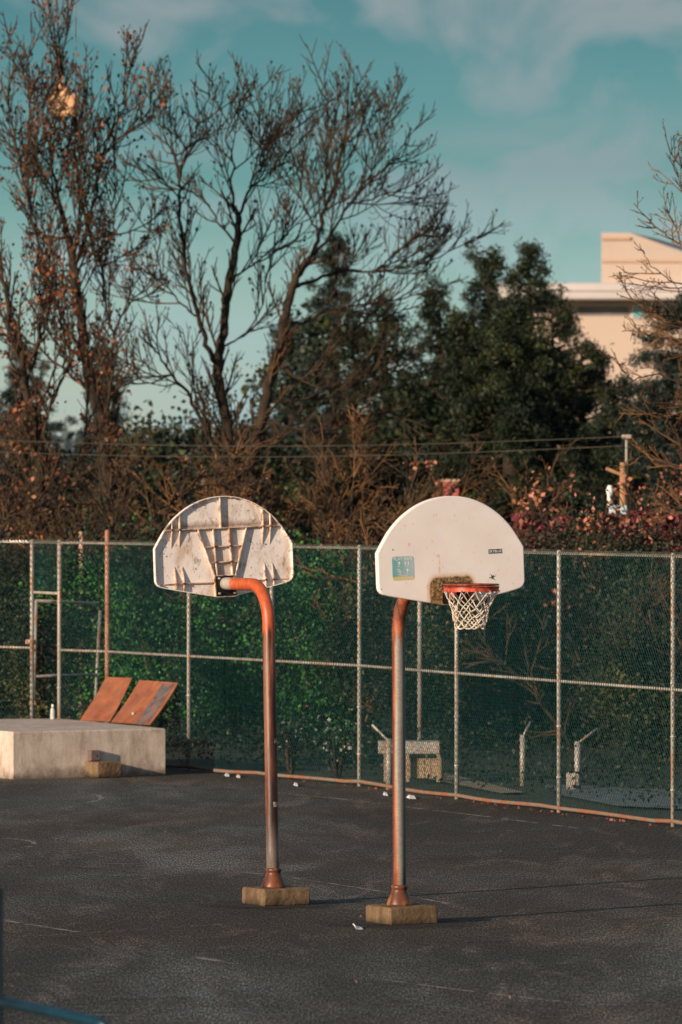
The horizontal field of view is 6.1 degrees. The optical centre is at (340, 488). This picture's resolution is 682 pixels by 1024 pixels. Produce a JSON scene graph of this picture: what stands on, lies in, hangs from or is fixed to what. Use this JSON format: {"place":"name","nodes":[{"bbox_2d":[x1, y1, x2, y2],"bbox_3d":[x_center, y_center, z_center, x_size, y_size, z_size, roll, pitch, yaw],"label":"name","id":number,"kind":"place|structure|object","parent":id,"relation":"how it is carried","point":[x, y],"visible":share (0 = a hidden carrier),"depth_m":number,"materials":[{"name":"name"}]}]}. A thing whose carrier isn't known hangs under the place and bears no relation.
{"place":"outdoors","nodes":[
{"label":"outdoors","id":0,"kind":"place"},
{"bbox_2d":[47,0,77,129],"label":"crane block","id":1,"kind":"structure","parent":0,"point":[70,110],"depth_m":115.78,"materials":[{"name":"paint"}]},
{"bbox_2d":[0,768,681,1023],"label":"asphalt court","id":2,"kind":"object","parent":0,"point":[536,929],"visible":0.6,"depth_m":57.88,"materials":[{"name":"grey asphalt"}]},
{"bbox_2d":[6,920,79,931],"bbox_3d":[-2.627,3.794,55.643,0.070,0.001,1.722,0,0,-26],"label":"court line","id":3,"kind":"object","parent":2,"relation":"on","point":[47,926],"visible":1,"depth_m":55.29,"materials":[{"name":"white paint"}]},
{"bbox_2d":[0,888,109,1023],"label":"pipe railing","id":4,"kind":"object","parent":2,"relation":"on","point":[45,1010],"visible":1,"depth_m":30.61,"materials":[{"name":"metal"}]},
{"bbox_2d":[0,718,164,778],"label":"concrete platform","id":5,"kind":"structure","parent":2,"relation":"on","point":[43,748],"depth_m":84.39,"materials":[{"name":"grey concrete"}]},
{"bbox_2d":[50,704,54,718],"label":"spray bottle","id":6,"kind":"object","parent":5,"relation":"on","point":[52,712],"visible":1,"depth_m":88.28,"materials":[{"name":"white plastic"}]},
{"bbox_2d":[88,750,100,760],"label":"outlet box","id":7,"kind":"object","parent":5,"relation":"attached to","point":[94,755],"visible":1,"depth_m":84.34,"materials":[{"name":"grey metal"}]},
{"bbox_2d":[80,677,131,721],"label":"rusty plate","id":8,"kind":"object","parent":5,"relation":"on","point":[107,701],"visible":1,"depth_m":87.89,"materials":[{"name":"metal"}]},
{"bbox_2d":[111,680,178,724],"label":"rusty plate","id":9,"kind":"object","parent":5,"relation":"on","point":[145,702],"visible":1,"depth_m":86.94,"materials":[{"name":"metal"}]},
{"bbox_2d":[85,761,120,777],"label":"concrete step","id":10,"kind":"object","parent":2,"relation":"on","point":[102,769],"visible":1,"depth_m":84.17,"materials":[{"name":"beige concrete"}]},
{"bbox_2d":[123,997,189,999],"bbox_3d":[-1.434,3.795,47.698,0.695,0.001,0.104,0,0,-28],"label":"asphalt crack","id":11,"kind":"object","parent":2,"relation":"on","point":[152,998],"visible":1,"depth_m":47.71,"materials":[{"name":"grey asphalt"}]},
{"bbox_2d":[153,496,309,905],"bbox_3d":[-1.009,1.936,59.120,1.452,3.735,1.867,0,0,0],"label":"basketball hoop","id":12,"kind":"object","parent":2,"relation":"on","point":[224,546],"visible":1,"depth_m":59.30,"materials":[{"name":"metal"}]},
{"bbox_2d":[215,901,334,907],"bbox_3d":[-0.616,3.792,58.500,2.000,0.001,2.400,0,0,0],"label":"ground stain","id":13,"kind":"object","parent":2,"relation":"on","point":[238,904],"visible":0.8,"depth_m":58.32,"materials":[{"name":"black asphalt"}]},
{"bbox_2d":[0,530,681,826],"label":"chain link fence","id":14,"kind":"object","parent":2,"relation":"on","point":[359,666],"visible":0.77,"depth_m":79.70,"materials":[{"name":"grey metal"}]},
{"bbox_2d":[26,599,101,721],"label":"gate","id":15,"kind":"structure","parent":14,"relation":"attached to","point":[53,675],"depth_m":91.74,"materials":[{"name":"metal"}]},
{"bbox_2d":[295,878,445,902],"bbox_3d":[0.212,3.796,60.785,0.112,0.001,4.512,0,0,-21],"label":"court line","id":16,"kind":"object","parent":2,"relation":"on","point":[387,892],"visible":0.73,"depth_m":60.55,"materials":[{"name":"white paint"}]},
{"bbox_2d":[371,724,391,789],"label":"barbed wire post","id":17,"kind":"object","parent":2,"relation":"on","point":[390,740],"visible":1,"depth_m":80.96,"materials":[{"name":"metal"}]},
{"bbox_2d":[340,919,456,927],"bbox_3d":[0.510,3.792,56.000,2.000,0.001,2.400,0,0,0],"label":"ground stain","id":18,"kind":"object","parent":2,"relation":"on","point":[364,922],"visible":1,"depth_m":55.77,"materials":[{"name":"black asphalt"}]},
{"bbox_2d":[291,794,575,827],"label":"court line","id":19,"kind":"object","parent":2,"relation":"on","point":[418,808],"visible":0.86,"depth_m":75.36,"materials":[{"name":"paint"}]},
{"bbox_2d":[199,771,674,827],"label":"leaf litter","id":20,"kind":"object","parent":2,"relation":"on","point":[584,816],"visible":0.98,"depth_m":75.58,"materials":[{"name":"brown plant"}]},
{"bbox_2d":[366,496,524,924],"bbox_3d":[0.900,1.933,55.380,1.369,3.739,1.868,0,0,0],"label":"basketball hoop","id":21,"kind":"object","parent":2,"relation":"on","point":[452,551],"visible":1,"depth_m":55.12,"materials":[{"name":"metal"}]},
{"bbox_2d":[386,979,554,1000],"bbox_3d":[1.015,3.796,48.428,0.103,0.001,2.751,0,0,-31],"label":"court line","id":22,"kind":"object","parent":2,"relation":"on","point":[464,990],"visible":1,"depth_m":48.49,"materials":[{"name":"paint"}]},
{"bbox_2d":[0,669,681,826],"bbox_3d":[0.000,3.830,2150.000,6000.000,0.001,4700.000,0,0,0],"label":"ground","id":23,"kind":"structure","parent":0,"point":[447,785],"depth_m":87.71,"materials":[{"name":"green plant"}]},
{"bbox_2d":[0,339,72,572],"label":"evergreen tree","id":24,"kind":"object","parent":23,"relation":"on","point":[6,395],"visible":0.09,"depth_m":184.78,"materials":[{"name":"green plant"}]},
{"bbox_2d":[0,538,84,718],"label":"green shrub","id":25,"kind":"object","parent":23,"relation":"on","point":[8,597],"visible":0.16,"depth_m":104.63,"materials":[{"name":"green plant"}]},
{"bbox_2d":[0,579,113,719],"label":"green shrub","id":26,"kind":"object","parent":23,"relation":"on","point":[47,660],"visible":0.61,"depth_m":93.65,"materials":[{"name":"green plant"}]},
{"bbox_2d":[0,217,136,703],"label":"leafy brown tree","id":27,"kind":"object","parent":23,"relation":"on","point":[37,432],"visible":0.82,"depth_m":112.00,"materials":[{"name":"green plant"}]},
{"bbox_2d":[0,405,145,653],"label":"dark shrub","id":28,"kind":"object","parent":23,"relation":"on","point":[61,468],"visible":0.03,"depth_m":139.79,"materials":[{"name":"brown plant"}]},
{"bbox_2d":[4,491,154,721],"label":"green shrub","id":29,"kind":"object","parent":23,"relation":"on","point":[76,559],"visible":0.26,"depth_m":101.63,"materials":[{"name":"green plant"}]},
{"bbox_2d":[79,531,82,716],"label":"fence post","id":30,"kind":"object","parent":23,"relation":"on","point":[80,532],"visible":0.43,"depth_m":103.47,"materials":[{"name":"metal"}]},
{"bbox_2d":[0,408,173,652],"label":"brown bush","id":31,"kind":"object","parent":23,"relation":"on","point":[63,498],"visible":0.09,"depth_m":127.96,"materials":[{"name":"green plant"}]},
{"bbox_2d":[0,0,188,681],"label":"leafy brown tree","id":32,"kind":"object","parent":23,"relation":"on","point":[25,171],"visible":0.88,"depth_m":115.79,"materials":[{"name":"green plant"}]},
{"bbox_2d":[62,343,151,528],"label":"evergreen tree","id":33,"kind":"object","parent":23,"relation":"on","point":[73,422],"visible":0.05,"depth_m":189.87,"materials":[{"name":"green plant"}]},
{"bbox_2d":[1,526,236,719],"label":"green shrub","id":34,"kind":"object","parent":23,"relation":"on","point":[51,535],"visible":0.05,"depth_m":105.81,"materials":[{"name":"green plant"}]},
{"bbox_2d":[50,441,202,639],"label":"dark shrub","id":35,"kind":"object","parent":23,"relation":"on","point":[151,481],"visible":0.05,"depth_m":137.41,"materials":[{"name":"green plant"}]},
{"bbox_2d":[0,421,254,717],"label":"brown bush","id":36,"kind":"object","parent":23,"relation":"on","point":[124,499],"visible":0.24,"depth_m":105.49,"materials":[{"name":"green plant"}]},
{"bbox_2d":[67,506,235,727],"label":"green shrub","id":37,"kind":"object","parent":23,"relation":"on","point":[141,538],"visible":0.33,"depth_m":99.36,"materials":[{"name":"green plant"}]},
{"bbox_2d":[11,453,377,713],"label":"brown bush","id":38,"kind":"object","parent":23,"relation":"on","point":[269,482],"visible":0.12,"depth_m":107.07,"materials":[{"name":"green plant"}]},
{"bbox_2d":[62,49,343,626],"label":"bare tree","id":39,"kind":"object","parent":23,"relation":"on","point":[223,405],"visible":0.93,"depth_m":119.63,"materials":[{"name":"brown plant"}]},
{"bbox_2d":[5,390,439,705],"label":"brown bush","id":40,"kind":"object","parent":23,"relation":"on","point":[289,508],"visible":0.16,"depth_m":109.75,"materials":[{"name":"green plant"}]},
{"bbox_2d":[94,396,358,564],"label":"dark shrub","id":41,"kind":"object","parent":23,"relation":"on","point":[188,439],"visible":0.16,"depth_m":141.53,"materials":[{"name":"green plant"}]},
{"bbox_2d":[146,512,318,738],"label":"green shrub","id":42,"kind":"object","parent":23,"relation":"on","point":[224,661],"visible":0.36,"depth_m":96.95,"materials":[{"name":"green plant"}]},
{"bbox_2d":[127,496,434,730],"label":"green shrub","id":43,"kind":"object","parent":23,"relation":"on","point":[357,543],"visible":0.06,"depth_m":100.20,"materials":[{"name":"green plant"}]},
{"bbox_2d":[247,317,323,514],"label":"evergreen tree","id":44,"kind":"object","parent":23,"relation":"on","point":[289,365],"visible":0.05,"depth_m":159.84,"materials":[{"name":"green plant"}]},
{"bbox_2d":[277,714,310,778],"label":"white flowering shrub","id":45,"kind":"object","parent":23,"relation":"on","point":[293,749],"visible":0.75,"depth_m":84.45,"materials":[{"name":"green plant"}]},
{"bbox_2d":[210,524,435,744],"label":"green shrub","id":46,"kind":"object","parent":23,"relation":"on","point":[303,635],"visible":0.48,"depth_m":95.52,"materials":[{"name":"green plant"}]},
{"bbox_2d":[272,224,377,532],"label":"evergreen tree","id":47,"kind":"object","parent":23,"relation":"on","point":[338,240],"visible":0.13,"depth_m":157.77,"materials":[{"name":"green plant"}]},
{"bbox_2d":[180,295,490,558],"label":"dark shrub","id":48,"kind":"object","parent":23,"relation":"on","point":[394,422],"visible":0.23,"depth_m":145.48,"materials":[{"name":"green plant"}]},
{"bbox_2d":[306,709,370,778],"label":"white flowering shrub","id":49,"kind":"object","parent":23,"relation":"on","point":[333,748],"visible":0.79,"depth_m":83.56,"materials":[{"name":"green plant"}]},
{"bbox_2d":[0,423,681,530],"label":"distant wood","id":50,"kind":"object","parent":23,"relation":"on","point":[67,435],"visible":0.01,"depth_m":225.54,"materials":[{"name":"brown plant"}]},
{"bbox_2d":[0,679,681,808],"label":"undergrowth","id":51,"kind":"object","parent":23,"relation":"on","point":[434,737],"visible":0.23,"depth_m":90.36,"materials":[{"name":"green plant"}]},
{"bbox_2d":[164,510,555,742],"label":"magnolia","id":52,"kind":"object","parent":23,"relation":"on","point":[461,666],"visible":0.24,"depth_m":95.44,"materials":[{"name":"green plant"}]},
{"bbox_2d":[212,34,512,684],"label":"bare tree","id":53,"kind":"object","parent":23,"relation":"on","point":[282,344],"visible":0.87,"depth_m":124.13,"materials":[{"name":"brown plant"}]},
{"bbox_2d":[285,289,448,590],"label":"evergreen tree","id":54,"kind":"object","parent":23,"relation":"on","point":[397,335],"visible":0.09,"depth_m":149.88,"materials":[{"name":"green plant"}]},
{"bbox_2d":[179,414,583,698],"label":"brown bush","id":55,"kind":"object","parent":23,"relation":"on","point":[451,491],"visible":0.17,"depth_m":112.05,"materials":[{"name":"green plant"}]},
{"bbox_2d":[286,555,498,742],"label":"green shrub","id":56,"kind":"object","parent":23,"relation":"on","point":[406,653],"visible":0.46,"depth_m":93.83,"materials":[{"name":"green plant"}]},
{"bbox_2d":[378,740,443,781],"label":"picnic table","id":57,"kind":"object","parent":23,"relation":"on","point":[427,761],"visible":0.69,"depth_m":82.97,"materials":[{"name":"concrete"}]},
{"bbox_2d":[417,601,421,739],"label":"fence post","id":58,"kind":"object","parent":23,"relation":"on","point":[418,663],"visible":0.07,"depth_m":91.97,"materials":[{"name":"metal"}]},
{"bbox_2d":[391,270,458,487],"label":"evergreen tree","id":59,"kind":"object","parent":23,"relation":"on","point":[435,305],"visible":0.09,"depth_m":151.83,"materials":[{"name":"green plant"}]},
{"bbox_2d":[294,480,575,698],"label":"brown bush","id":60,"kind":"object","parent":23,"relation":"on","point":[511,503],"visible":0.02,"depth_m":114.04,"materials":[{"name":"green plant"}]},
{"bbox_2d":[382,304,546,664],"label":"evergreen tree","id":61,"kind":"object","parent":23,"relation":"on","point":[472,422],"visible":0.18,"depth_m":140.77,"materials":[{"name":"green plant"}]},
{"bbox_2d":[350,516,596,739],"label":"green shrub","id":62,"kind":"object","parent":23,"relation":"on","point":[498,696],"visible":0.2,"depth_m":96.83,"materials":[{"name":"green plant"}]},
{"bbox_2d":[412,236,550,506],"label":"evergreen tree","id":63,"kind":"object","parent":23,"relation":"on","point":[487,276],"visible":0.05,"depth_m":145.92,"materials":[{"name":"green plant"}]},
{"bbox_2d":[320,450,681,740],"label":"magnolia","id":64,"kind":"object","parent":23,"relation":"on","point":[534,503],"visible":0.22,"depth_m":98.40,"materials":[{"name":"brown plant"}]},
{"bbox_2d":[423,291,590,664],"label":"evergreen tree","id":65,"kind":"object","parent":23,"relation":"on","point":[518,419],"visible":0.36,"depth_m":139.61,"materials":[{"name":"green plant"}]},
{"bbox_2d":[520,721,530,785],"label":"barbed wire post","id":66,"kind":"object","parent":23,"relation":"on","point":[522,760],"visible":0.67,"depth_m":82.52,"materials":[{"name":"metal"}]},
{"bbox_2d":[496,236,579,504],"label":"evergreen tree","id":67,"kind":"object","parent":23,"relation":"on","point":[532,252],"visible":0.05,"depth_m":149.80,"materials":[{"name":"green plant"}]},
{"bbox_2d":[408,500,674,742],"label":"magnolia","id":68,"kind":"object","parent":23,"relation":"on","point":[478,667],"visible":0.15,"depth_m":96.29,"materials":[{"name":"brown plant"}]},
{"bbox_2d":[503,281,604,515],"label":"evergreen tree","id":69,"kind":"object","parent":23,"relation":"on","point":[564,322],"visible":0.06,"depth_m":154.76,"materials":[{"name":"green plant"}]},
{"bbox_2d":[445,551,681,760],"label":"brown bush","id":70,"kind":"object","parent":23,"relation":"on","point":[527,662],"visible":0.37,"depth_m":89.76,"materials":[{"name":"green plant"}]},
{"bbox_2d":[448,480,681,743],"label":"green shrub","id":71,"kind":"object","parent":23,"relation":"on","point":[561,544],"visible":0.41,"depth_m":95.60,"materials":[{"name":"green plant"}]},
{"bbox_2d":[490,232,681,435],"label":"building","id":72,"kind":"structure","parent":23,"relation":"on","point":[604,308],"depth_m":230.00,"materials":[{"name":"beige paint"}]},
{"bbox_2d":[631,304,643,318],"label":"window","id":73,"kind":"structure","parent":72,"relation":"in","point":[633,306],"depth_m":230.31,"materials":[{"name":"teal glass"}]},
{"bbox_2d":[525,335,647,524],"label":"evergreen tree","id":74,"kind":"object","parent":23,"relation":"on","point":[581,401],"visible":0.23,"depth_m":142.81,"materials":[{"name":"green plant"}]},
{"bbox_2d":[511,509,681,728],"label":"maroon hedge","id":75,"kind":"object","parent":23,"relation":"on","point":[634,517],"visible":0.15,"depth_m":100.36,"materials":[{"name":"red plant"}]},
{"bbox_2d":[519,539,681,742],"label":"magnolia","id":76,"kind":"object","parent":23,"relation":"on","point":[603,596],"visible":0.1,"depth_m":95.42,"materials":[{"name":"green plant"}]},
{"bbox_2d":[526,496,676,586],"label":"brown bush","id":77,"kind":"object","parent":23,"relation":"on","point":[572,514],"visible":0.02,"depth_m":103.30,"materials":[{"name":"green plant"}]},
{"bbox_2d":[546,370,680,538],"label":"evergreen tree","id":78,"kind":"object","parent":23,"relation":"on","point":[612,409],"visible":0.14,"depth_m":137.46,"materials":[{"name":"green plant"}]},
{"bbox_2d":[553,598,681,762],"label":"green shrub","id":79,"kind":"object","parent":23,"relation":"on","point":[633,689],"visible":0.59,"depth_m":89.08,"materials":[{"name":"green plant"}]},
{"bbox_2d":[605,435,631,504],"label":"utility pole","id":80,"kind":"object","parent":23,"relation":"on","point":[624,476],"visible":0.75,"depth_m":102.56,"materials":[{"name":"brown wood"}]},
{"bbox_2d":[0,436,622,446],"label":"overhead wire","id":81,"kind":"object","parent":80,"relation":"attached to","point":[304,446],"visible":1,"depth_m":102.60,"materials":[{"name":"black metal"}]},
{"bbox_2d":[0,445,622,456],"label":"overhead wire","id":82,"kind":"object","parent":80,"relation":"attached to","point":[312,456],"visible":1,"depth_m":102.60,"materials":[{"name":"black metal"}]},
{"bbox_2d":[577,520,681,728],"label":"green shrub","id":83,"kind":"object","parent":23,"relation":"on","point":[646,582],"visible":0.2,"depth_m":93.16,"materials":[{"name":"green plant"}]},
{"bbox_2d":[595,119,681,531],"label":"bare tree","id":84,"kind":"object","parent":23,"relation":"on","point":[668,464],"visible":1,"depth_m":92.33,"materials":[{"name":"brown plant"}]},
{"bbox_2d":[614,291,681,573],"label":"evergreen tree","id":85,"kind":"object","parent":23,"relation":"on","point":[666,388],"visible":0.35,"depth_m":135.83,"materials":[{"name":"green plant"}]},
{"bbox_2d":[0,0,681,440],"label":"sky","id":86,"kind":"structure","parent":0,"point":[550,114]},
{"bbox_2d":[440,479,459,658],"bbox_3d":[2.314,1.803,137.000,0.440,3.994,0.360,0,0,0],"label":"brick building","id":87,"kind":"structure","parent":0,"point":[445,482],"depth_m":136.85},
{"bbox_2d":[425,773,521,792],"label":"path","id":88,"kind":"structure","parent":0,"point":[476,782],"depth_m":82.04,"materials":[{"name":"grey concrete"}]},
{"bbox_2d":[547,784,681,808],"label":"pavement","id":89,"kind":"structure","parent":0,"point":[617,797],"depth_m":79.11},
{"bbox_2d":[566,728,597,788],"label":"barbed wire post","id":90,"kind":"object","parent":89,"relation":"on","point":[567,779],"visible":0.6,"depth_m":81.08,"materials":[{"name":"metal"}]},
{"bbox_2d":[606,485,627,549],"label":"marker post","id":91,"kind":"object","parent":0,"point":[609,488],"visible":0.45,"depth_m":102.13,"materials":[{"name":"white"}]}
]}

